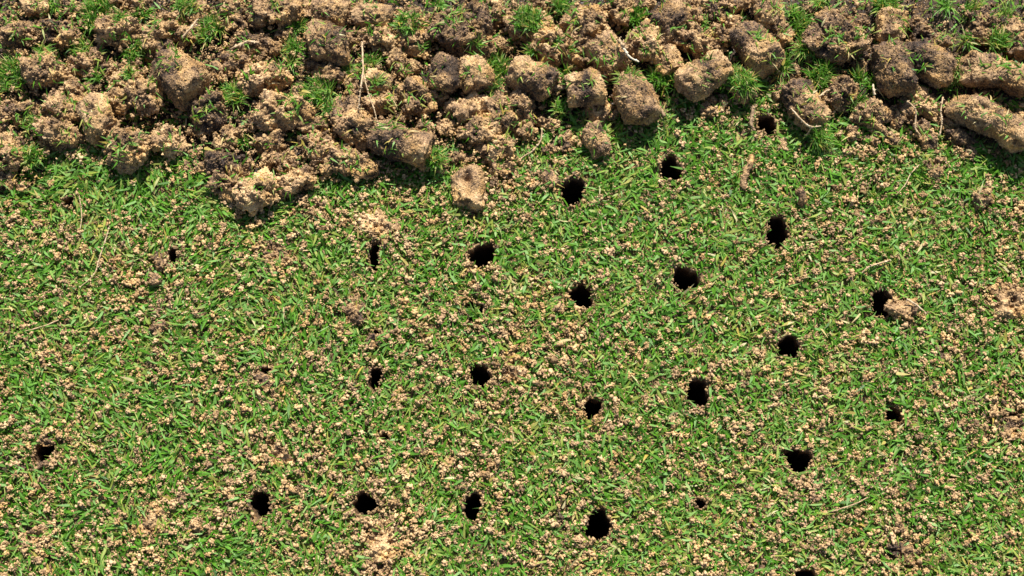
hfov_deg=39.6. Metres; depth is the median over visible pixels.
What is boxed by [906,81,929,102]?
soil clod
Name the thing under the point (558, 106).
grass tuft
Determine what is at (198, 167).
soil clod
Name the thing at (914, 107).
dry root
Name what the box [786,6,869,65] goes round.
soil clod
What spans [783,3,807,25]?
grass tuft
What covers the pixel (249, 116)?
soil clod
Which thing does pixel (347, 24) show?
soil clod
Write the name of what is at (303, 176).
soil clod
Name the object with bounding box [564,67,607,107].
clod
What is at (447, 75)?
clod
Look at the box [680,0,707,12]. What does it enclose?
soil clod
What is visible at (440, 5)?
grass tuft
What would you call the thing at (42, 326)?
dry root
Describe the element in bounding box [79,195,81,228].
dry root
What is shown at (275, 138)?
soil clod
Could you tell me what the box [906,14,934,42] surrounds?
soil clod
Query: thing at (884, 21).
clod
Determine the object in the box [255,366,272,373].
aeration hole
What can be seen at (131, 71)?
soil clod
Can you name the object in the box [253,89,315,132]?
soil clod
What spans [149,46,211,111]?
clod
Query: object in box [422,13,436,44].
soil clod
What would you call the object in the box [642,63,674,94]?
grass tuft
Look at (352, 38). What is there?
soil clod
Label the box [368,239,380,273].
aeration hole
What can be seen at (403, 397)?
soil clod
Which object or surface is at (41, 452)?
aeration hole
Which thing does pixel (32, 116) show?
grass tuft
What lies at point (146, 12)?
grass tuft
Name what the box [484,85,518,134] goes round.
soil clod
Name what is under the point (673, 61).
clod
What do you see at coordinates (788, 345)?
aeration hole
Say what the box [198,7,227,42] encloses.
grass tuft
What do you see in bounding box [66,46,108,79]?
soil clod
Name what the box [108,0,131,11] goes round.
soil clod
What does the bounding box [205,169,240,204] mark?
soil clod
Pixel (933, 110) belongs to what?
soil clod
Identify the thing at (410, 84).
soil clod
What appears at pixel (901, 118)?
soil clod
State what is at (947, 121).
soil clod
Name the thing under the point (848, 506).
dry twig
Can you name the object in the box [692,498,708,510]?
aeration hole
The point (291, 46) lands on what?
grass tuft
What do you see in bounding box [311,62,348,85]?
soil clod
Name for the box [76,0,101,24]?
grass tuft
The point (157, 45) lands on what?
soil clod
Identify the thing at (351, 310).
soil clod
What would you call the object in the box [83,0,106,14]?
grass tuft
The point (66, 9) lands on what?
soil clod
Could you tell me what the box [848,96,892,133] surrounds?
soil clod
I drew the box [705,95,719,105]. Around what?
soil clod
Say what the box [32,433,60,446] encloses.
soil clod
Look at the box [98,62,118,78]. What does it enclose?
soil clod
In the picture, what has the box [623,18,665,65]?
soil clod
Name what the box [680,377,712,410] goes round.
aeration hole
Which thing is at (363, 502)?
aeration hole
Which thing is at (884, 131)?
soil clod
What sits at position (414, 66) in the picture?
soil clod
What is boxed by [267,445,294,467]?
soil clod
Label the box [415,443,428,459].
soil clod
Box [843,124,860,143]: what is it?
soil clod
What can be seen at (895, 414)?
aeration hole
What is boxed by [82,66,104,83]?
grass tuft
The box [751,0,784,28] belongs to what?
clod
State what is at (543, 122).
soil clod
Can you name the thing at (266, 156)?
soil clod
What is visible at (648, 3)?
soil clod
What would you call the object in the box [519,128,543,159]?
dry root
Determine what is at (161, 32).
soil clod
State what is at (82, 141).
soil clod
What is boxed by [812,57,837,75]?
grass tuft
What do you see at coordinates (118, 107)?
soil clod
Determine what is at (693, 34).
soil clod
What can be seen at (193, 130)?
soil clod
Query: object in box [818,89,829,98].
dry root
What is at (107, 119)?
clod
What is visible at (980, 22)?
soil clod
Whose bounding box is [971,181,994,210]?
soil clod
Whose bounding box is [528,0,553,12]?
soil clod
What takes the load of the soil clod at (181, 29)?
on the ground at (938, 18)
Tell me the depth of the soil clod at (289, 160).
0.76 m
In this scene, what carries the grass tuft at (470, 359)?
on the ground at (938, 18)
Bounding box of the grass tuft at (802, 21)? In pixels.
[785,8,814,36]
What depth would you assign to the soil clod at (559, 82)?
0.78 m
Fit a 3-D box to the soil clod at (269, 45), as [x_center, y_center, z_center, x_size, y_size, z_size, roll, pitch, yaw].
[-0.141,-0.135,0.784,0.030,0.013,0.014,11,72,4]
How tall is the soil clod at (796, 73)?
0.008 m
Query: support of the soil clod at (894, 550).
on the ground at (938, 18)
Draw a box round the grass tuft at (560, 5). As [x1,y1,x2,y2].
[549,0,578,14]
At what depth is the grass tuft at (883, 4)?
0.79 m
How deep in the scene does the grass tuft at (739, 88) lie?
0.77 m
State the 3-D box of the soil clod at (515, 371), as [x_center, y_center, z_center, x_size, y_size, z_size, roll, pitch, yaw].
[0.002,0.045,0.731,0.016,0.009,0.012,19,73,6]
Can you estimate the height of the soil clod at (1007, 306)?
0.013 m
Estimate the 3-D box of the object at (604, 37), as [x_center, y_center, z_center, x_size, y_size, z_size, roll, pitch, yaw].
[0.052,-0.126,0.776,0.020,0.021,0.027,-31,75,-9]
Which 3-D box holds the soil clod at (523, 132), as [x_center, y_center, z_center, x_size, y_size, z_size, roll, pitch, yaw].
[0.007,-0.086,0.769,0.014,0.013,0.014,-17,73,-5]
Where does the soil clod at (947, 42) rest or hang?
on the ground at (938, 18)
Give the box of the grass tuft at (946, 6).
[931,0,961,18]
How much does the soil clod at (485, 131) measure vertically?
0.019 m
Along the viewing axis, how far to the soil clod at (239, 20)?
0.78 m
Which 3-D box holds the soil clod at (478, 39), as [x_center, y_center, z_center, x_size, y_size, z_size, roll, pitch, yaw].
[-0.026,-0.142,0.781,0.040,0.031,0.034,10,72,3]
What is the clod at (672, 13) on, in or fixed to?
on the ground at (938, 18)
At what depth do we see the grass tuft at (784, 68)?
0.78 m
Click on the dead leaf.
(899, 373)
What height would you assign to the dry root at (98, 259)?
0.002 m
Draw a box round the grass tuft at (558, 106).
[545,94,572,119]
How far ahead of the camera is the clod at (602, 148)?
0.76 m
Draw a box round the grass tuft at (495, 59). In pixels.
[486,49,509,83]
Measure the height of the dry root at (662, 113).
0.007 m
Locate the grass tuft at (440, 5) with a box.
[427,0,452,12]
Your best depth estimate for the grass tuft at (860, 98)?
0.77 m
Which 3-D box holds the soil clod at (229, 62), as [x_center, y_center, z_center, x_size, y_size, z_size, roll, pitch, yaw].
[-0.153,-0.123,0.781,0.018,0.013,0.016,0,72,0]
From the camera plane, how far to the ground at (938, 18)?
0.74 m
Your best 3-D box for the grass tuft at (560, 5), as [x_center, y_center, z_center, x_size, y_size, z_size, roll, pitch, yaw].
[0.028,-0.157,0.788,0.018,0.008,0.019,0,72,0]
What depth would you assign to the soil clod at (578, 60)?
0.78 m
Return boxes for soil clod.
[0,20,37,49]
[0,103,10,132]
[0,132,50,181]
[0,169,17,191]
[4,99,41,129]
[13,47,25,57]
[15,520,53,552]
[17,40,67,90]
[17,181,31,191]
[31,115,82,151]
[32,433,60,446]
[33,18,81,50]
[40,88,80,123]
[58,76,94,103]
[60,0,85,24]
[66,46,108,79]
[79,133,85,145]
[93,8,147,64]
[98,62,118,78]
[103,126,151,175]
[105,84,131,115]
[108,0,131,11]
[108,63,142,87]
[109,328,123,341]
[124,77,165,117]
[125,106,147,124]
[127,60,139,68]
[131,0,152,14]
[133,19,188,63]
[138,506,168,539]
[143,38,172,62]
[148,319,169,336]
[150,123,191,160]
[151,251,170,270]
[154,12,166,20]
[171,0,212,25]
[174,22,204,47]
[184,158,205,174]
[186,89,226,135]
[186,120,203,137]
[189,516,203,533]
[203,149,249,177]
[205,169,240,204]
[207,60,228,82]
[211,136,229,151]
[217,51,249,76]
[219,0,249,32]
[219,122,254,155]
[229,28,282,56]
[232,166,280,216]
[235,60,293,97]
[244,51,267,62]
[244,111,258,130]
[247,0,305,30]
[248,128,286,156]
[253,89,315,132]
[259,150,281,170]
[259,240,289,267]
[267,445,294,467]
[273,24,300,44]
[277,150,298,174]
[277,164,315,197]
[297,130,337,162]
[300,115,330,134]
[301,196,331,218]
[304,54,328,71]
[309,150,338,179]
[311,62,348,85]
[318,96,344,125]
[323,141,382,182]
[327,95,378,151]
[338,292,368,327]
[340,60,362,99]
[344,0,352,28]
[346,26,364,51]
[357,207,401,241]
[360,25,397,51]
[361,90,397,115]
[365,333,389,348]
[365,519,399,575]
[386,45,406,68]
[388,6,428,47]
[390,393,407,403]
[394,56,421,77]
[395,165,408,174]
[397,76,448,120]
[400,38,431,59]
[415,119,437,138]
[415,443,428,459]
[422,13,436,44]
[426,0,496,59]
[435,116,457,137]
[443,89,490,123]
[444,114,468,127]
[448,151,473,163]
[455,111,505,147]
[475,134,515,166]
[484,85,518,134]
[485,0,510,29]
[489,158,518,176]
[493,36,510,56]
[501,364,528,383]
[502,3,553,44]
[507,89,535,121]
[512,113,538,142]
[516,24,576,68]
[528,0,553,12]
[533,116,560,130]
[541,143,557,153]
[552,301,565,313]
[557,73,569,90]
[558,129,573,152]
[559,4,610,38]
[568,30,592,68]
[581,102,615,125]
[601,0,636,27]
[606,107,620,120]
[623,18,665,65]
[634,0,655,11]
[669,20,715,59]
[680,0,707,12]
[687,6,710,29]
[700,101,717,118]
[705,1,730,26]
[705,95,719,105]
[707,22,734,51]
[717,93,728,111]
[719,0,752,14]
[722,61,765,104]
[725,14,742,28]
[764,22,794,48]
[771,84,783,102]
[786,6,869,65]
[788,63,802,78]
[801,1,821,17]
[817,385,829,402]
[821,73,858,111]
[832,7,852,17]
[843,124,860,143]
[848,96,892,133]
[850,35,870,73]
[853,13,869,33]
[860,134,878,146]
[872,125,888,138]
[883,131,900,147]
[883,295,920,326]
[886,539,922,567]
[890,104,908,130]
[897,99,915,120]
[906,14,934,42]
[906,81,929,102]
[910,93,939,120]
[912,118,938,151]
[922,160,943,182]
[931,30,953,49]
[933,155,946,165]
[938,100,947,115]
[939,117,958,131]
[943,127,978,147]
[956,0,1000,29]
[959,143,976,161]
[962,23,991,45]
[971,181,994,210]
[986,281,1023,320]
[993,415,1023,442]
[1000,16,1023,38]
[1005,35,1023,61]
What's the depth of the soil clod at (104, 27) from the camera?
0.78 m
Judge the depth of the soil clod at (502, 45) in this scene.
0.78 m
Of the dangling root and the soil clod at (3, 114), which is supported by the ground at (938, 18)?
the soil clod at (3, 114)
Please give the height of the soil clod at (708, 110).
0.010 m
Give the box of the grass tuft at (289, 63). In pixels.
[280,51,304,74]
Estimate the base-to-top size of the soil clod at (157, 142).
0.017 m
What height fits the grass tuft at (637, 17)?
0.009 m
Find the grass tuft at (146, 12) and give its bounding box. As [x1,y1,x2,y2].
[126,3,157,23]
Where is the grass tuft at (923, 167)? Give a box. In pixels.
[908,152,941,184]
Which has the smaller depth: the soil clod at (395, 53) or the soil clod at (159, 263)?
the soil clod at (159, 263)
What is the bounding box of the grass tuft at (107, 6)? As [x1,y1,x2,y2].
[96,0,118,14]
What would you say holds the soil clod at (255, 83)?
on the ground at (938, 18)
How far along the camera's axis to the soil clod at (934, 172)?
0.76 m
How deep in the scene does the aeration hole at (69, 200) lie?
0.76 m
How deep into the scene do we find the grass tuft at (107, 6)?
0.79 m
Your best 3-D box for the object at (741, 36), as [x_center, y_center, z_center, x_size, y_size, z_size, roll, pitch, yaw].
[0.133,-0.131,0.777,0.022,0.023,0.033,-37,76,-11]
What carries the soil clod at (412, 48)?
on the ground at (938, 18)
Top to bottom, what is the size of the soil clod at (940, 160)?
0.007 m
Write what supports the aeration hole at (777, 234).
in the ground at (938, 18)
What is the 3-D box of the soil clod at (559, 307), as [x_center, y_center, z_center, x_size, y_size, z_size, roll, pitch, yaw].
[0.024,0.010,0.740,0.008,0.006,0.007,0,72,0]
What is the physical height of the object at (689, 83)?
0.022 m
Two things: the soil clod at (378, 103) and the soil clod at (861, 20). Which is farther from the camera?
the soil clod at (861, 20)
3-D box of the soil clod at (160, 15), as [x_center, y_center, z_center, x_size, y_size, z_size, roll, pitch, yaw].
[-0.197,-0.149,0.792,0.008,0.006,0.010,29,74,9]
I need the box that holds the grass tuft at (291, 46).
[280,31,306,55]
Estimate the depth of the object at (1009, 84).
0.77 m
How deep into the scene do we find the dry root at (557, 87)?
0.77 m
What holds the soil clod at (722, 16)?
on the ground at (938, 18)
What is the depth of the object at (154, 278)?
0.74 m
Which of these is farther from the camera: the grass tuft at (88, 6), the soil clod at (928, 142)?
the grass tuft at (88, 6)
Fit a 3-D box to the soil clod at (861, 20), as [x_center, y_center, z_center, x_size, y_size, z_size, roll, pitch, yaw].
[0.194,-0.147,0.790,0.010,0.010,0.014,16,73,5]
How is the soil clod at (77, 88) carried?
on the ground at (938, 18)
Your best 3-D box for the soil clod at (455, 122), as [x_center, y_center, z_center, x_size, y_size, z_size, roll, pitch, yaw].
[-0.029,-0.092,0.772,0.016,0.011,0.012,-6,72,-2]
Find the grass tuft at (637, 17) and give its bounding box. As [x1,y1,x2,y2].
[620,1,651,27]
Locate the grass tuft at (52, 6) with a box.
[40,0,63,17]
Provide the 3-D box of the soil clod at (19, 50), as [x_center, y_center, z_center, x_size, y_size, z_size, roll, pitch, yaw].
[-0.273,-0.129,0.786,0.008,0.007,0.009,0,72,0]
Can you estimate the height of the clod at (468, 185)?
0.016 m
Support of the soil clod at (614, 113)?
on the ground at (938, 18)
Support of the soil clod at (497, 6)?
on the ground at (938, 18)
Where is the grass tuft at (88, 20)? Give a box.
[74,8,99,34]
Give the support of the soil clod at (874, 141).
on the ground at (938, 18)
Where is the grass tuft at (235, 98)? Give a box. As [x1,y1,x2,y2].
[220,74,250,112]
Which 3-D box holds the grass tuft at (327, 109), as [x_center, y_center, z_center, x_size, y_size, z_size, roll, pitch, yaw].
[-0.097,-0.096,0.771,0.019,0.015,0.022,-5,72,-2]
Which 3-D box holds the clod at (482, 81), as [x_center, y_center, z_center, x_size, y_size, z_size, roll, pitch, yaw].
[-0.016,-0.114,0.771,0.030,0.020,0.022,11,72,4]
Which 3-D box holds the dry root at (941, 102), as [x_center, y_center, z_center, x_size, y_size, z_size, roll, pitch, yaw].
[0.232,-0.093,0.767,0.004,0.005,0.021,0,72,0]
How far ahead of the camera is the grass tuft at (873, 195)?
0.76 m
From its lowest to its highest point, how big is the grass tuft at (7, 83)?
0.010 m
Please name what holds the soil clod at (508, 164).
on the ground at (938, 18)
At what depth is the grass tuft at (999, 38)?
0.78 m
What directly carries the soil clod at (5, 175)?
on the ground at (938, 18)
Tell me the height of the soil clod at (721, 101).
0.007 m
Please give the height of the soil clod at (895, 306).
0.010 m
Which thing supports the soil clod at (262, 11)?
on the ground at (938, 18)
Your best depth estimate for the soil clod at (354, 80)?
0.78 m
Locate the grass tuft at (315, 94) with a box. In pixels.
[296,71,338,108]
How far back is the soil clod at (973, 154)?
0.77 m
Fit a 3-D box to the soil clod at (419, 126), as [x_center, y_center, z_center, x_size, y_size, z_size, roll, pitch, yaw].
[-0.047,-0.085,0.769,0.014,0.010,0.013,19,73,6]
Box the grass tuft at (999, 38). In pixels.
[980,24,1017,52]
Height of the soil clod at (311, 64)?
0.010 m
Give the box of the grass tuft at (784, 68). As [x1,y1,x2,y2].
[776,50,796,78]
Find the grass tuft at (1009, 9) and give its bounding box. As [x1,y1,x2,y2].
[996,0,1018,18]
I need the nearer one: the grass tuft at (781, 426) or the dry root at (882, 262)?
the grass tuft at (781, 426)
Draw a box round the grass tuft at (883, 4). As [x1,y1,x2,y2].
[870,0,903,16]
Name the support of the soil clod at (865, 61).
on the ground at (938, 18)
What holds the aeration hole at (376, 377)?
in the ground at (938, 18)
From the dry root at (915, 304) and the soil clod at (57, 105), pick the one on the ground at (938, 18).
the soil clod at (57, 105)
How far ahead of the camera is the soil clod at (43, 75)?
0.77 m
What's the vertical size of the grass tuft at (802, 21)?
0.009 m
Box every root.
[23,320,58,331]
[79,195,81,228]
[79,226,109,287]
[182,19,197,37]
[230,40,258,49]
[357,41,378,125]
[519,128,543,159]
[553,85,565,89]
[609,29,638,61]
[660,106,665,118]
[748,104,756,130]
[791,108,820,135]
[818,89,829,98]
[862,259,890,272]
[896,164,919,194]
[906,100,921,136]
[906,298,926,313]
[939,97,944,135]
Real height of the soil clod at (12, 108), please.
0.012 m
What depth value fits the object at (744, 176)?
0.76 m
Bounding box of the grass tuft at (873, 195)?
[861,183,884,206]
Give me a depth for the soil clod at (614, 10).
0.78 m
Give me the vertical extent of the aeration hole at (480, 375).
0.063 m
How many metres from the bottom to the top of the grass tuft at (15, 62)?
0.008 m
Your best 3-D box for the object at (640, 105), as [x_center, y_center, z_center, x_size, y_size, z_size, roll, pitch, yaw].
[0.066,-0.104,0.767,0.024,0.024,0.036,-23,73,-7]
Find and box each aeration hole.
[32,436,59,469]
[62,194,76,210]
[168,248,177,263]
[246,488,273,524]
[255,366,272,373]
[349,489,382,517]
[367,365,385,395]
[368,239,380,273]
[377,434,390,444]
[460,491,484,523]
[463,241,497,271]
[463,298,486,323]
[466,362,494,390]
[556,174,590,209]
[566,279,594,312]
[582,505,612,543]
[583,396,604,419]
[656,153,686,185]
[669,262,704,294]
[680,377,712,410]
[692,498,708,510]
[753,114,776,138]
[763,212,793,252]
[773,335,803,361]
[776,445,814,477]
[790,565,815,575]
[868,285,892,319]
[883,403,903,425]
[1003,412,1017,416]
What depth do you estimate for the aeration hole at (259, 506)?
0.72 m
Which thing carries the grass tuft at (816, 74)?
on the ground at (938, 18)
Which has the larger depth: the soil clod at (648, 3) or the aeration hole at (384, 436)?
the soil clod at (648, 3)
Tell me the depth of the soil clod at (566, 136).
0.77 m
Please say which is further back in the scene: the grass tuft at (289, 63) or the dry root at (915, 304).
the grass tuft at (289, 63)
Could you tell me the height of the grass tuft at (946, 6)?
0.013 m
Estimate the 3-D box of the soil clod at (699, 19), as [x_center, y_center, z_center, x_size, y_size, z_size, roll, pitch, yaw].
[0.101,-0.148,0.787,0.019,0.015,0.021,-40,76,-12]
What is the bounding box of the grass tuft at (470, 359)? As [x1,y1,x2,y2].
[459,343,480,370]
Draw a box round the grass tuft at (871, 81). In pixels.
[858,73,883,97]
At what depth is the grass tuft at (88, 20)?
0.79 m
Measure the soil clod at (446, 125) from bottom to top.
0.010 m
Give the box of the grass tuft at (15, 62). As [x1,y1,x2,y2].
[2,55,20,80]
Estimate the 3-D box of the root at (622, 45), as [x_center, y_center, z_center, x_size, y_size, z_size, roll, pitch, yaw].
[0.060,-0.129,0.764,0.012,0.008,0.018,-16,73,-5]
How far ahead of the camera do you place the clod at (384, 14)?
0.78 m
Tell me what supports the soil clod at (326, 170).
on the ground at (938, 18)
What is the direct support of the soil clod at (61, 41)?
on the ground at (938, 18)
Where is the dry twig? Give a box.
[829,497,867,512]
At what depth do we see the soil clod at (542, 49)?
0.77 m
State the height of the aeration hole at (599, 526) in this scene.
0.063 m
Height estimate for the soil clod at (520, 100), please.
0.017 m
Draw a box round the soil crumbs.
[0,0,1023,575]
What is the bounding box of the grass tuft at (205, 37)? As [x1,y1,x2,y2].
[194,18,213,49]
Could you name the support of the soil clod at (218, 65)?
on the ground at (938, 18)
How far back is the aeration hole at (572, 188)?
0.78 m
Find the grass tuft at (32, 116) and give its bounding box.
[17,111,39,133]
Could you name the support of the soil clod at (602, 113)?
on the ground at (938, 18)
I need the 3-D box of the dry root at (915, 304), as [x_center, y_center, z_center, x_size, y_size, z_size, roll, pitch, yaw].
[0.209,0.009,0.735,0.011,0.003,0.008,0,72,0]
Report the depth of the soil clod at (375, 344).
0.73 m
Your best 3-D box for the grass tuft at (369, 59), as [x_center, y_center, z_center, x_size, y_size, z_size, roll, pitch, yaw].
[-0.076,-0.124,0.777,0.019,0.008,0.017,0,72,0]
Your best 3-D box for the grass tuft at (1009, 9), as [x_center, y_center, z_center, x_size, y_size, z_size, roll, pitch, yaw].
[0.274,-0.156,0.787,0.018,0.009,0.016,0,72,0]
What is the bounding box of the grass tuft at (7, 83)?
[0,53,27,96]
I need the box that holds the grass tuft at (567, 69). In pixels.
[553,62,574,82]
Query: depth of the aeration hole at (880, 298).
0.76 m
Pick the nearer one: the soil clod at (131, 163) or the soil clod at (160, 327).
the soil clod at (160, 327)
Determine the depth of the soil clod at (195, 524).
0.70 m
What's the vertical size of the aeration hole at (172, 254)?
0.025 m
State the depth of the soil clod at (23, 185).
0.76 m
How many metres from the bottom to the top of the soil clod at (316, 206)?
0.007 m
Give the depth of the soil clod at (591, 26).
0.78 m
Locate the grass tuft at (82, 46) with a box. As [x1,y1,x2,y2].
[64,31,93,55]
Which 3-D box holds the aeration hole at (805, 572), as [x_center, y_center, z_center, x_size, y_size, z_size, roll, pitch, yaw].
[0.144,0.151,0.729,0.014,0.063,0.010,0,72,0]
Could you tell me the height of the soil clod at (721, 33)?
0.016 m
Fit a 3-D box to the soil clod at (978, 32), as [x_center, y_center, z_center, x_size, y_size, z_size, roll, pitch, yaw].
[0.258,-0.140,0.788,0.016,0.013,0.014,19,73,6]
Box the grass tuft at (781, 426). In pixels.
[763,413,796,440]
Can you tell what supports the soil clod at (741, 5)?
on the ground at (938, 18)
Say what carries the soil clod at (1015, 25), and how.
on the ground at (938, 18)
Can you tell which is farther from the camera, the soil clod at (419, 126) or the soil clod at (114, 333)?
the soil clod at (419, 126)
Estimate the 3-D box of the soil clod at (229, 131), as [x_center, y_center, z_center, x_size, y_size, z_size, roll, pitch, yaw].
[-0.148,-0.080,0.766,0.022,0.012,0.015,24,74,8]
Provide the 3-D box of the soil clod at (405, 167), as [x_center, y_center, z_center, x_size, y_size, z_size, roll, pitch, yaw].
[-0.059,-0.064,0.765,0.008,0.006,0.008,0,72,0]
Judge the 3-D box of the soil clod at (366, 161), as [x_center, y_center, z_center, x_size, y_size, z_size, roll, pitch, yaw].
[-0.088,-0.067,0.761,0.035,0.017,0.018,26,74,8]
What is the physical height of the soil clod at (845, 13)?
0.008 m
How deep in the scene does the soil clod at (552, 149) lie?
0.77 m
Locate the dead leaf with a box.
[896,372,909,374]
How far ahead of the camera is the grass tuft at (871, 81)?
0.78 m
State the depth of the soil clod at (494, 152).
0.76 m
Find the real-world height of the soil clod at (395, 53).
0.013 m
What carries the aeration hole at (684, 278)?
in the ground at (938, 18)
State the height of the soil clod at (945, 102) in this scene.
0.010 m
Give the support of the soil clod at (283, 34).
on the ground at (938, 18)
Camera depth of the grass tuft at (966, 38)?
0.78 m
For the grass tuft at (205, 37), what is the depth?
0.78 m
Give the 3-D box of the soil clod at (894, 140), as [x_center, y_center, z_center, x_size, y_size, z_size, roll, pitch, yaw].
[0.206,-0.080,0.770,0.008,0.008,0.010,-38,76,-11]
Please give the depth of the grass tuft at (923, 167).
0.76 m
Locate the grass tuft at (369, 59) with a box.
[356,48,386,72]
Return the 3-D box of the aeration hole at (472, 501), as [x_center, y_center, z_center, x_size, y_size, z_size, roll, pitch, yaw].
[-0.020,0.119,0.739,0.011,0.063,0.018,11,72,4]
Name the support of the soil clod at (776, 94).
on the ground at (938, 18)
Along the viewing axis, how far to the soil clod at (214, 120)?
0.77 m
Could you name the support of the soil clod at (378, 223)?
on the ground at (938, 18)
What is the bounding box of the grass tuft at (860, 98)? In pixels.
[844,89,867,111]
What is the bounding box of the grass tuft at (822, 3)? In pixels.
[805,0,829,15]
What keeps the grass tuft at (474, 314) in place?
on the ground at (938, 18)
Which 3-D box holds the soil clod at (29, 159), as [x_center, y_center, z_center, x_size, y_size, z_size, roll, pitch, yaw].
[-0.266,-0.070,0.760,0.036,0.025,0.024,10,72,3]
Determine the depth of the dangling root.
0.76 m
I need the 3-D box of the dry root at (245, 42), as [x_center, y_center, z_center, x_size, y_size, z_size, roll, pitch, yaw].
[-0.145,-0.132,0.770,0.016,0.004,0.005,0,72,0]
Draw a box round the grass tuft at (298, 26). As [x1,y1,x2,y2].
[285,16,307,34]
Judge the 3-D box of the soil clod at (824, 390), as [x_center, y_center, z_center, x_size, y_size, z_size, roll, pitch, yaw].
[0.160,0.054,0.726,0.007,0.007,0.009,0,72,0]
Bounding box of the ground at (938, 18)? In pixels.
[0,0,1023,575]
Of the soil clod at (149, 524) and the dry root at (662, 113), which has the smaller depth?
the soil clod at (149, 524)
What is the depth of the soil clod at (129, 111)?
0.77 m
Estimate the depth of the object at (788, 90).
0.76 m
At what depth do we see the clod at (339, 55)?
0.77 m
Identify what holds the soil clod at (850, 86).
on the ground at (938, 18)
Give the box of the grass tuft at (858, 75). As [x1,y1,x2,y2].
[848,60,868,88]
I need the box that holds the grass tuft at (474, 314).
[464,302,485,322]
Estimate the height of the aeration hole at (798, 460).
0.063 m
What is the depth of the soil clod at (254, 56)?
0.78 m
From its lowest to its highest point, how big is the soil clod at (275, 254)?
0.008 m
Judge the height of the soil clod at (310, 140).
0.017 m
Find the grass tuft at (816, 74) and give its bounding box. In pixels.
[801,60,839,94]
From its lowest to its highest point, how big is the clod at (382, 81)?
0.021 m
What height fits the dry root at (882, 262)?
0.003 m
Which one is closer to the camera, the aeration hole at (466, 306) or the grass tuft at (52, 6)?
the aeration hole at (466, 306)
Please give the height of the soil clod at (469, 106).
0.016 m
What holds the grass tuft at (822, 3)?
on the ground at (938, 18)
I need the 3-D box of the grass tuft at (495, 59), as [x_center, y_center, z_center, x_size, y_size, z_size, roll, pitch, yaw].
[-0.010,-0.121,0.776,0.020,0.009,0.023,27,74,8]
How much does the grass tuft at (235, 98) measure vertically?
0.010 m
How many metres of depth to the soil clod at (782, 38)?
0.78 m
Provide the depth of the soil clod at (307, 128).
0.77 m
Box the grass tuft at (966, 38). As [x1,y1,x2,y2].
[952,24,981,52]
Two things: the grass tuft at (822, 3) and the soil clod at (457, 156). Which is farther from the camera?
the grass tuft at (822, 3)
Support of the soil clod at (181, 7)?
on the ground at (938, 18)
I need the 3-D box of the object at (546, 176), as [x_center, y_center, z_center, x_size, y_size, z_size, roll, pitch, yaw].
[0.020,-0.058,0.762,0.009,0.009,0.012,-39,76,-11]
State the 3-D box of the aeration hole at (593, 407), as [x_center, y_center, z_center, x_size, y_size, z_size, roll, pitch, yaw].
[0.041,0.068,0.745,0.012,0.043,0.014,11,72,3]
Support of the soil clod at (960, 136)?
on the ground at (938, 18)
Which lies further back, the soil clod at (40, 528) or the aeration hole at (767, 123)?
the aeration hole at (767, 123)
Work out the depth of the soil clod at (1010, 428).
0.72 m
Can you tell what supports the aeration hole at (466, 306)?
in the ground at (938, 18)
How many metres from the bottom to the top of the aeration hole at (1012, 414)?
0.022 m
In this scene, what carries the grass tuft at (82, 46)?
on the ground at (938, 18)
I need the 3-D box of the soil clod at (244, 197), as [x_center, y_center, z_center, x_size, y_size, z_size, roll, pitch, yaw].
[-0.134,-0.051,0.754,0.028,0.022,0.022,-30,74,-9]
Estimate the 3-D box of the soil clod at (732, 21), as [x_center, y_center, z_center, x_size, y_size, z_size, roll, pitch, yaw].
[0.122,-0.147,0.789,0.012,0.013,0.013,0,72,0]
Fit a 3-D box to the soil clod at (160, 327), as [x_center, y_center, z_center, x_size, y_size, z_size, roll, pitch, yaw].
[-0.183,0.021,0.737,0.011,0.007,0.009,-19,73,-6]
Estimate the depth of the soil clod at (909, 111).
0.77 m
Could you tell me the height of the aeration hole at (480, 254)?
0.063 m
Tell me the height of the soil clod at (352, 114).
0.026 m
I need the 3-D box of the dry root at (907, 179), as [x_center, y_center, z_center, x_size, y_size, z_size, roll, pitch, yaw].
[0.212,-0.058,0.760,0.002,0.001,0.023,34,75,10]
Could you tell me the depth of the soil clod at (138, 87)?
0.76 m
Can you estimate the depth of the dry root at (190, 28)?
0.77 m

